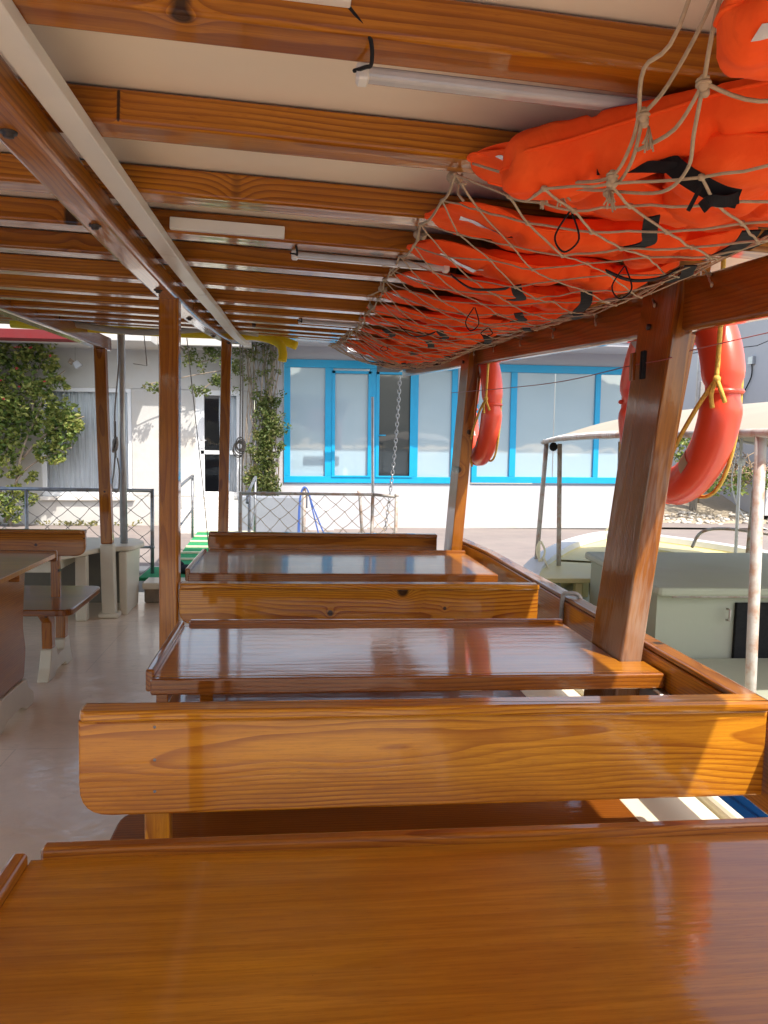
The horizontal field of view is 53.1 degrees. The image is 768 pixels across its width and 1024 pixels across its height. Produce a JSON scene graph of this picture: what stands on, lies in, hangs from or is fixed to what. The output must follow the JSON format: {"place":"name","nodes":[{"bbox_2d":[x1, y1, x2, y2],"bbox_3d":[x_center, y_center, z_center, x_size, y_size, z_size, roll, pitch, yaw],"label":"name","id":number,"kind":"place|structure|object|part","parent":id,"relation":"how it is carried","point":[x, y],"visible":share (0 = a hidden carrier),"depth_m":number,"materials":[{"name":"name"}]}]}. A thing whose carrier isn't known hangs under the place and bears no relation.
{"place":"outdoors","nodes":[
{"label":"outdoors","id":0,"kind":"place"},
{"bbox_2d":[139,566,158,591],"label":"quay edge","id":1,"kind":"object","parent":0,"point":[142,569],"depth_m":7.82,"materials":[{"name":"concrete"}]},
{"bbox_2d":[181,561,188,573],"bbox_3d":[-1.725,0.490,6.777,0.248,0.120,0.154,0,5,-19],"label":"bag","id":2,"kind":"object","parent":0,"point":[184,566],"visible":0.22,"depth_m":6.72,"materials":[{"name":"black fabric"}]},
{"bbox_2d":[0,523,767,565],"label":"street","id":3,"kind":"structure","parent":0,"point":[517,545],"depth_m":11.25,"materials":[{"name":"grey concrete"}]},
{"bbox_2d":[0,342,84,525],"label":"bougainvillea","id":4,"kind":"object","parent":3,"relation":"on","point":[56,419],"visible":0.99,"depth_m":10.99,"materials":[{"name":"green plant"}]},
{"bbox_2d":[0,519,141,525],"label":"weeds","id":5,"kind":"object","parent":3,"relation":"on","point":[80,523],"visible":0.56,"depth_m":11.50,"materials":[{"name":"green plant"}]},
{"bbox_2d":[0,324,253,532],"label":"building","id":6,"kind":"structure","parent":3,"relation":"on","point":[78,468],"depth_m":11.61,"materials":[{"name":"white paint"}]},
{"bbox_2d":[68,358,82,368],"bbox_3d":[-4.460,-2.225,11.108,0.201,0.320,0.070,1,5,-7],"label":"wall lamp","id":7,"kind":"object","parent":6,"relation":"hanging from","point":[77,364],"visible":1,"depth_m":11.09,"materials":[{"name":"metal"}]},
{"bbox_2d":[40,387,132,495],"bbox_3d":[-4.464,-1.053,11.604,1.310,1.820,0.133,0,5,-7],"label":"window","id":8,"kind":"structure","parent":6,"relation":"in","point":[80,468],"depth_m":11.63,"materials":[{"name":"grey glass"}]},
{"bbox_2d":[195,390,241,496],"bbox_3d":[-2.533,-1.045,11.789,0.690,1.820,0.214,0,5,-7],"label":"door","id":9,"kind":"structure","parent":6,"relation":"in","point":[235,398],"depth_m":11.78,"materials":[{"name":"white plastic"}]},
{"bbox_2d":[141,342,291,495],"bbox_3d":[-2.462,-1.142,11.387,2.196,2.881,0.294,0,5,-11],"label":"creeper","id":10,"kind":"object","parent":3,"relation":"on","point":[264,437],"visible":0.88,"depth_m":11.48,"materials":[{"name":"green plant"}]},
{"bbox_2d":[238,496,301,531],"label":"wall","id":11,"kind":"structure","parent":3,"relation":"on","point":[270,519],"depth_m":9.70,"materials":[{"name":"white paint"}]},
{"bbox_2d":[302,488,305,531],"bbox_3d":[-0.980,0.107,9.397,0.041,0.800,0.041,3,5,16],"label":"mooring post","id":12,"kind":"object","parent":3,"relation":"on","point":[303,511],"visible":0.65,"depth_m":9.37,"materials":[{"name":"white metal"}]},
{"bbox_2d":[297,486,322,531],"bbox_3d":[-0.842,0.085,9.387,0.426,0.799,0.031,0,5,-10],"label":"hose","id":13,"kind":"object","parent":12,"relation":"attached to","point":[312,506],"visible":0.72,"depth_m":9.36,"materials":[{"name":"blue plastic"}]},
{"bbox_2d":[357,490,363,532],"bbox_3d":[-0.284,0.124,9.479,0.119,0.788,0.040,1,5,-7],"label":"mooring post","id":14,"kind":"object","parent":3,"relation":"on","point":[360,514],"visible":0.48,"depth_m":9.45,"materials":[{"name":"white metal"}]},
{"bbox_2d":[251,340,696,529],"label":"building","id":15,"kind":"structure","parent":3,"relation":"on","point":[325,406],"depth_m":12.14,"materials":[{"name":"white paint"}]},
{"bbox_2d":[284,359,457,483],"bbox_3d":[-0.194,-1.393,11.965,2.705,1.885,0.130,0,5,-7],"label":"window","id":16,"kind":"structure","parent":15,"relation":"in","point":[327,403],"depth_m":11.97,"materials":[{"name":"blue glass"}]},
{"bbox_2d":[470,364,622,483],"bbox_3d":[2.855,-1.396,12.343,2.940,1.870,0.080,0,5,-7],"label":"window","id":17,"kind":"structure","parent":15,"relation":"in","point":[528,412],"depth_m":12.32,"materials":[{"name":"glass"}]},
{"bbox_2d":[254,444,767,529],"bbox_3d":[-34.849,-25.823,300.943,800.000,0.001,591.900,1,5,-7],"label":"ground","id":18,"kind":"structure","parent":0,"point":[592,528],"depth_m":13.88,"materials":[{"name":"grey concrete"}]},
{"bbox_2d":[662,466,767,527],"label":"dirt bank","id":19,"kind":"structure","parent":18,"relation":"on","point":[714,506],"depth_m":15.00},
{"bbox_2d":[689,355,704,510],"bbox_3d":[6.124,-3.253,14.739,0.143,6.500,0.205,1,5,-7],"label":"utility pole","id":20,"kind":"object","parent":19,"relation":"on","point":[700,388],"visible":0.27,"depth_m":14.80,"materials":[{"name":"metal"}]},
{"bbox_2d":[672,319,767,515],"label":"building","id":21,"kind":"structure","parent":19,"relation":"on","point":[755,387],"depth_m":14.81,"materials":[{"name":"white paint"}]},
{"bbox_2d":[673,438,767,496],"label":"dry bush","id":22,"kind":"object","parent":19,"relation":"on","point":[745,468],"visible":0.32,"depth_m":14.15,"materials":[{"name":"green plant"}]},
{"bbox_2d":[663,511,767,528],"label":"rubble","id":23,"kind":"object","parent":18,"relation":"on","point":[684,520],"visible":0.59,"depth_m":14.27,"materials":[{"name":"stone"}]},
{"label":"water","id":24,"kind":"structure","parent":0,"visible":0},
{"bbox_2d":[0,0,767,871],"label":"excursion boat","id":25,"kind":"object","parent":24,"relation":"on","point":[266,112],"visible":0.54,"depth_m":1.94,"materials":[{"name":"brown wood"}]},
{"bbox_2d":[0,550,57,734],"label":"table","id":26,"kind":"object","parent":25,"relation":"on","point":[16,693],"visible":1,"depth_m":3.64,"materials":[{"name":"brown wood"}]},
{"bbox_2d":[0,529,99,682],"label":"bench","id":27,"kind":"object","parent":25,"relation":"on","point":[45,604],"visible":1,"depth_m":4.37,"materials":[{"name":"brown wood"}]},
{"bbox_2d":[0,487,154,574],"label":"net fence","id":28,"kind":"object","parent":25,"relation":"attached to","point":[48,489],"visible":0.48,"depth_m":6.61,"materials":[{"name":"grey metal"}]},
{"bbox_2d":[112,334,127,542],"bbox_3d":[-2.037,-1.083,5.899,0.073,2.670,0.140,3,5,21],"label":"mast pole","id":29,"kind":"object","parent":25,"relation":"on","point":[121,461],"visible":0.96,"depth_m":5.95,"materials":[{"name":"metal"}]},
{"bbox_2d":[0,0,249,345],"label":"cable trunking","id":30,"kind":"object","parent":25,"relation":"attached to","point":[24,53],"visible":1,"depth_m":1.32,"materials":[{"name":"white plastic"}]},
{"bbox_2d":[9,321,286,361],"bbox_3d":[-1.579,-1.158,5.213,1.850,0.236,0.118,1,5,-1],"label":"foam stick","id":31,"kind":"object","parent":25,"relation":"on","point":[279,344],"visible":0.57,"depth_m":5.21,"materials":[{"name":"plastic"}]},
{"bbox_2d":[73,321,257,336],"bbox_3d":[-1.472,-1.179,4.979,1.303,0.080,0.080,1,5,-7],"label":"canvas roll","id":32,"kind":"object","parent":25,"relation":"on","point":[102,328],"visible":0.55,"depth_m":4.93,"materials":[{"name":"white fabric"}]},
{"bbox_2d":[133,336,207,539],"bbox_3d":[-1.815,-0.717,6.548,0.122,2.101,0.775,6,7,41],"label":"stay wire","id":33,"kind":"object","parent":25,"relation":"attached to","point":[195,421],"visible":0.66,"depth_m":6.71,"materials":[{"name":"grey metal"}]},
{"bbox_2d":[181,475,256,563],"bbox_3d":[-1.789,0.065,8.274,0.752,0.860,2.332,1,5,-7],"label":"gangway","id":34,"kind":"object","parent":25,"relation":"attached to","point":[195,546],"visible":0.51,"depth_m":8.55,"materials":[{"name":"green carpet"}]},
{"bbox_2d":[169,216,284,238],"bbox_3d":[-0.409,-0.743,2.013,0.296,0.039,0.018,1,5,-7],"label":"conduit box","id":35,"kind":"object","parent":25,"relation":"attached to","point":[225,227],"visible":1,"depth_m":2.00,"materials":[{"name":"white plastic"}]},
{"bbox_2d":[232,344,246,491],"bbox_3d":[-1.279,-1.030,6.819,0.125,1.700,0.042,1,5,-7],"label":"hanging rope","id":36,"kind":"object","parent":25,"relation":"hanging from","point":[242,442],"visible":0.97,"depth_m":6.85,"materials":[{"name":"grey fabric"}]},
{"bbox_2d":[275,336,297,349],"bbox_3d":[-1.554,-1.235,5.327,1.924,0.182,0.138,1,5,-1],"label":"foam stick","id":37,"kind":"object","parent":25,"relation":"on","point":[290,343],"visible":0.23,"depth_m":5.29,"materials":[{"name":"yellow plastic"}]},
{"bbox_2d":[238,492,398,532],"bbox_3d":[-0.608,0.208,7.166,1.469,0.806,0.167,1,5,-1],"label":"net fence","id":38,"kind":"object","parent":25,"relation":"attached to","point":[372,505],"visible":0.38,"depth_m":7.13,"materials":[{"name":"grey metal"}]},
{"bbox_2d":[286,0,350,7],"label":"conduit box","id":39,"kind":"object","parent":25,"relation":"attached to","point":[342,3],"visible":1,"depth_m":0.97,"materials":[{"name":"white plastic"}]},
{"bbox_2d":[208,531,436,550],"bbox_3d":[-0.365,0.530,4.630,1.355,0.818,0.570,1,5,-7],"label":"bench","id":40,"kind":"object","parent":25,"relation":"on","point":[317,540],"visible":0.24,"depth_m":4.56,"materials":[{"name":"brown wood"}]},
{"bbox_2d":[297,318,361,328],"bbox_3d":[-0.263,-0.915,3.647,0.324,0.063,0.107,1,5,-7],"label":"strip light","id":41,"kind":"object","parent":25,"relation":"attached to","point":[327,323],"visible":0.88,"depth_m":3.68,"materials":[{"name":"white plastic"}]},
{"bbox_2d":[185,548,497,581],"bbox_3d":[-0.231,0.619,3.951,1.454,0.767,0.728,1,5,-7],"label":"table","id":42,"kind":"object","parent":25,"relation":"on","point":[294,565],"visible":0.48,"depth_m":3.77,"materials":[{"name":"brown wood"}]},
{"bbox_2d":[169,581,538,701],"bbox_3d":[-0.094,0.679,2.956,1.367,0.828,0.710,1,5,-7],"label":"bench","id":43,"kind":"object","parent":25,"relation":"on","point":[336,600],"visible":0.24,"depth_m":2.88,"materials":[{"name":"brown wood"}]},
{"bbox_2d":[290,245,449,272],"bbox_3d":[-0.041,-0.721,2.139,0.469,0.068,0.107,1,5,-7],"label":"strip light","id":44,"kind":"object","parent":25,"relation":"attached to","point":[296,255],"visible":0.91,"depth_m":2.17,"materials":[{"name":"white plastic"}]},
{"bbox_2d":[371,397,373,492],"bbox_3d":[-0.111,-0.231,7.244,0.060,1.690,0.028,1,5,-7],"label":"metal pole","id":45,"kind":"object","parent":25,"relation":"attached to","point":[372,444],"visible":0.6,"depth_m":7.20,"materials":[{"name":"metal"}]},
{"bbox_2d":[0,817,767,1023],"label":"table","id":46,"kind":"object","parent":25,"relation":"on","point":[656,922],"visible":1,"depth_m":0.96,"materials":[{"name":"brown wood"}]},
{"bbox_2d":[383,376,400,530],"bbox_3d":[0.083,-0.533,7.143,0.160,1.442,0.041,6,7,40],"label":"chain","id":47,"kind":"object","parent":25,"relation":"hanging from","point":[394,454],"visible":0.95,"depth_m":7.13,"materials":[{"name":"metal"}]},
{"bbox_2d":[146,618,669,701],"bbox_3d":[0.040,0.768,2.317,1.376,0.767,0.639,1,5,-7],"label":"table","id":48,"kind":"object","parent":25,"relation":"on","point":[212,660],"visible":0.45,"depth_m":2.16,"materials":[{"name":"brown wood"}]},
{"bbox_2d":[78,694,767,839],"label":"bench","id":49,"kind":"object","parent":25,"relation":"on","point":[156,770],"visible":0.52,"depth_m":1.55,"materials":[{"name":"brown wood"}]},
{"bbox_2d":[470,363,502,466],"bbox_3d":[0.551,-0.655,4.558,0.151,0.776,0.734,1,5,-7],"label":"lifebuoy","id":50,"kind":"object","parent":25,"relation":"hanging from","point":[486,440],"visible":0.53,"depth_m":4.26,"materials":[{"name":"orange plastic"}]},
{"bbox_2d":[348,6,649,110],"bbox_3d":[0.221,-0.612,1.067,0.554,0.072,0.107,1,5,-7],"label":"strip light","id":51,"kind":"object","parent":25,"relation":"attached to","point":[368,73],"visible":0.75,"depth_m":1.09,"materials":[{"name":"white plastic"}]},
{"bbox_2d":[328,0,767,369],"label":"cargo net","id":52,"kind":"object","parent":25,"relation":"hanging from","point":[704,85],"visible":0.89,"depth_m":1.48,"materials":[{"name":"beige fabric"}]},
{"bbox_2d":[343,343,406,366],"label":"life jacket","id":53,"kind":"object","parent":52,"relation":"on","point":[400,362],"visible":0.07,"depth_m":5.56,"materials":[{"name":"orange fabric"}]},
{"bbox_2d":[340,339,424,368],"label":"life jacket","id":54,"kind":"object","parent":52,"relation":"on","point":[374,352],"visible":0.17,"depth_m":4.96,"materials":[{"name":"orange fabric"}]},
{"bbox_2d":[377,360,402,371],"bbox_3d":[0.061,-1.287,6.688,0.200,0.100,0.450,1,5,-7],"label":"speaker box","id":55,"kind":"object","parent":52,"relation":"attached to","point":[381,369],"visible":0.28,"depth_m":6.69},
{"bbox_2d":[353,336,459,364],"bbox_3d":[0.150,-0.949,4.557,0.681,0.183,0.456,1,5,-7],"label":"life jacket","id":56,"kind":"object","parent":52,"relation":"on","point":[401,347],"visible":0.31,"depth_m":4.37,"materials":[{"name":"orange fabric"}]},
{"bbox_2d":[361,328,483,357],"bbox_3d":[0.200,-0.876,4.034,0.696,0.156,0.445,1,5,-7],"label":"life jacket","id":57,"kind":"object","parent":52,"relation":"on","point":[404,341],"visible":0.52,"depth_m":3.84,"materials":[{"name":"orange fabric"}]},
{"bbox_2d":[360,316,516,347],"bbox_3d":[0.244,-0.818,3.542,0.720,0.121,0.439,1,5,-7],"label":"life jacket","id":58,"kind":"object","parent":52,"relation":"in","point":[397,321],"visible":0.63,"depth_m":3.36,"materials":[{"name":"orange fabric"}]},
{"bbox_2d":[366,305,549,343],"bbox_3d":[0.300,-0.763,3.185,0.760,0.127,0.438,1,5,-7],"label":"life jacket","id":59,"kind":"object","parent":52,"relation":"on","point":[440,315],"visible":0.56,"depth_m":3.02,"materials":[{"name":"orange fabric"}]},
{"bbox_2d":[380,290,573,336],"bbox_3d":[0.350,-0.702,2.824,0.746,0.155,0.465,1,5,-7],"label":"life jacket","id":60,"kind":"object","parent":52,"relation":"on","point":[465,308],"visible":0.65,"depth_m":2.63,"materials":[{"name":"orange fabric"}]},
{"bbox_2d":[395,270,617,330],"bbox_3d":[0.387,-0.645,2.455,0.714,0.183,0.429,1,5,-7],"label":"life jacket","id":61,"kind":"object","parent":52,"relation":"on","point":[428,278],"visible":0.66,"depth_m":2.29,"materials":[{"name":"orange fabric"}]},
{"bbox_2d":[406,239,679,311],"bbox_3d":[0.420,-0.629,2.106,0.719,0.142,0.419,2,5,3],"label":"life jacket","id":62,"kind":"object","parent":52,"relation":"on","point":[488,269],"visible":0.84,"depth_m":1.94,"materials":[{"name":"orange fabric"}]},
{"bbox_2d":[424,201,767,298],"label":"life jacket","id":63,"kind":"object","parent":52,"relation":"on","point":[471,223],"visible":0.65,"depth_m":1.63,"materials":[{"name":"orange fabric"}]},
{"bbox_2d":[467,142,760,255],"bbox_3d":[0.499,-0.548,1.473,0.719,0.184,0.431,1,5,-7],"label":"life jacket","id":64,"kind":"object","parent":52,"relation":"on","point":[491,156],"visible":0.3,"depth_m":1.35,"materials":[{"name":"orange fabric"}]},
{"bbox_2d":[499,78,767,212],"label":"life jacket","id":65,"kind":"object","parent":52,"relation":"on","point":[731,134],"visible":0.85,"depth_m":1.10,"materials":[{"name":"orange fabric"}]},
{"bbox_2d":[662,175,767,227],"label":"life jacket","id":66,"kind":"object","parent":52,"relation":"in","point":[709,217],"visible":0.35,"depth_m":1.29,"materials":[{"name":"orange fabric"}]},
{"bbox_2d":[713,0,767,80],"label":"life jacket","id":67,"kind":"object","parent":52,"relation":"in","point":[741,26],"visible":1,"depth_m":0.70,"materials":[{"name":"orange fabric"}]},
{"bbox_2d":[559,591,582,619],"bbox_3d":[0.699,0.376,2.878,0.086,0.162,0.018,3,5,21],"label":"metal pipe","id":68,"kind":"object","parent":25,"relation":"hanging from","point":[562,600],"visible":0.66,"depth_m":2.88,"materials":[{"name":"grey metal"}]},
{"bbox_2d":[453,332,767,392],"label":"washing line","id":69,"kind":"object","parent":25,"relation":"attached to","point":[626,366],"visible":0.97,"depth_m":2.32,"materials":[{"name":"fabric"}]},
{"bbox_2d":[629,353,635,380],"bbox_3d":[0.730,-0.426,2.260,0.010,0.080,0.024,1,5,-7],"label":"clothes peg","id":70,"kind":"object","parent":69,"relation":"attached to","point":[632,368],"visible":1,"depth_m":2.25,"materials":[{"name":"brown wood"}]},
{"bbox_2d":[639,350,646,378],"bbox_3d":[0.741,-0.421,2.201,0.010,0.080,0.024,1,5,-7],"label":"clothes peg","id":71,"kind":"object","parent":69,"relation":"attached to","point":[643,360],"visible":1,"depth_m":2.19,"materials":[{"name":"black plastic"}]},
{"bbox_2d":[618,259,745,504],"bbox_3d":[0.926,-0.406,2.501,0.151,0.776,0.734,1,5,-7],"label":"lifebuoy","id":72,"kind":"object","parent":25,"relation":"hanging from","point":[706,458],"visible":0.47,"depth_m":2.21,"materials":[{"name":"orange plastic"}]},
{"bbox_2d":[523,402,767,817],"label":"fishing boat","id":73,"kind":"object","parent":24,"relation":"on","point":[708,607],"visible":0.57,"depth_m":4.25,"materials":[{"name":"white paint"}]},
{"bbox_3d":[2.180,0.662,4.271,0.500,0.320,0.023,1,5,-7],"label":"doorway","id":74,"kind":"part","parent":73,"relation":"part of","materials":[{"name":"black"}]}
]}

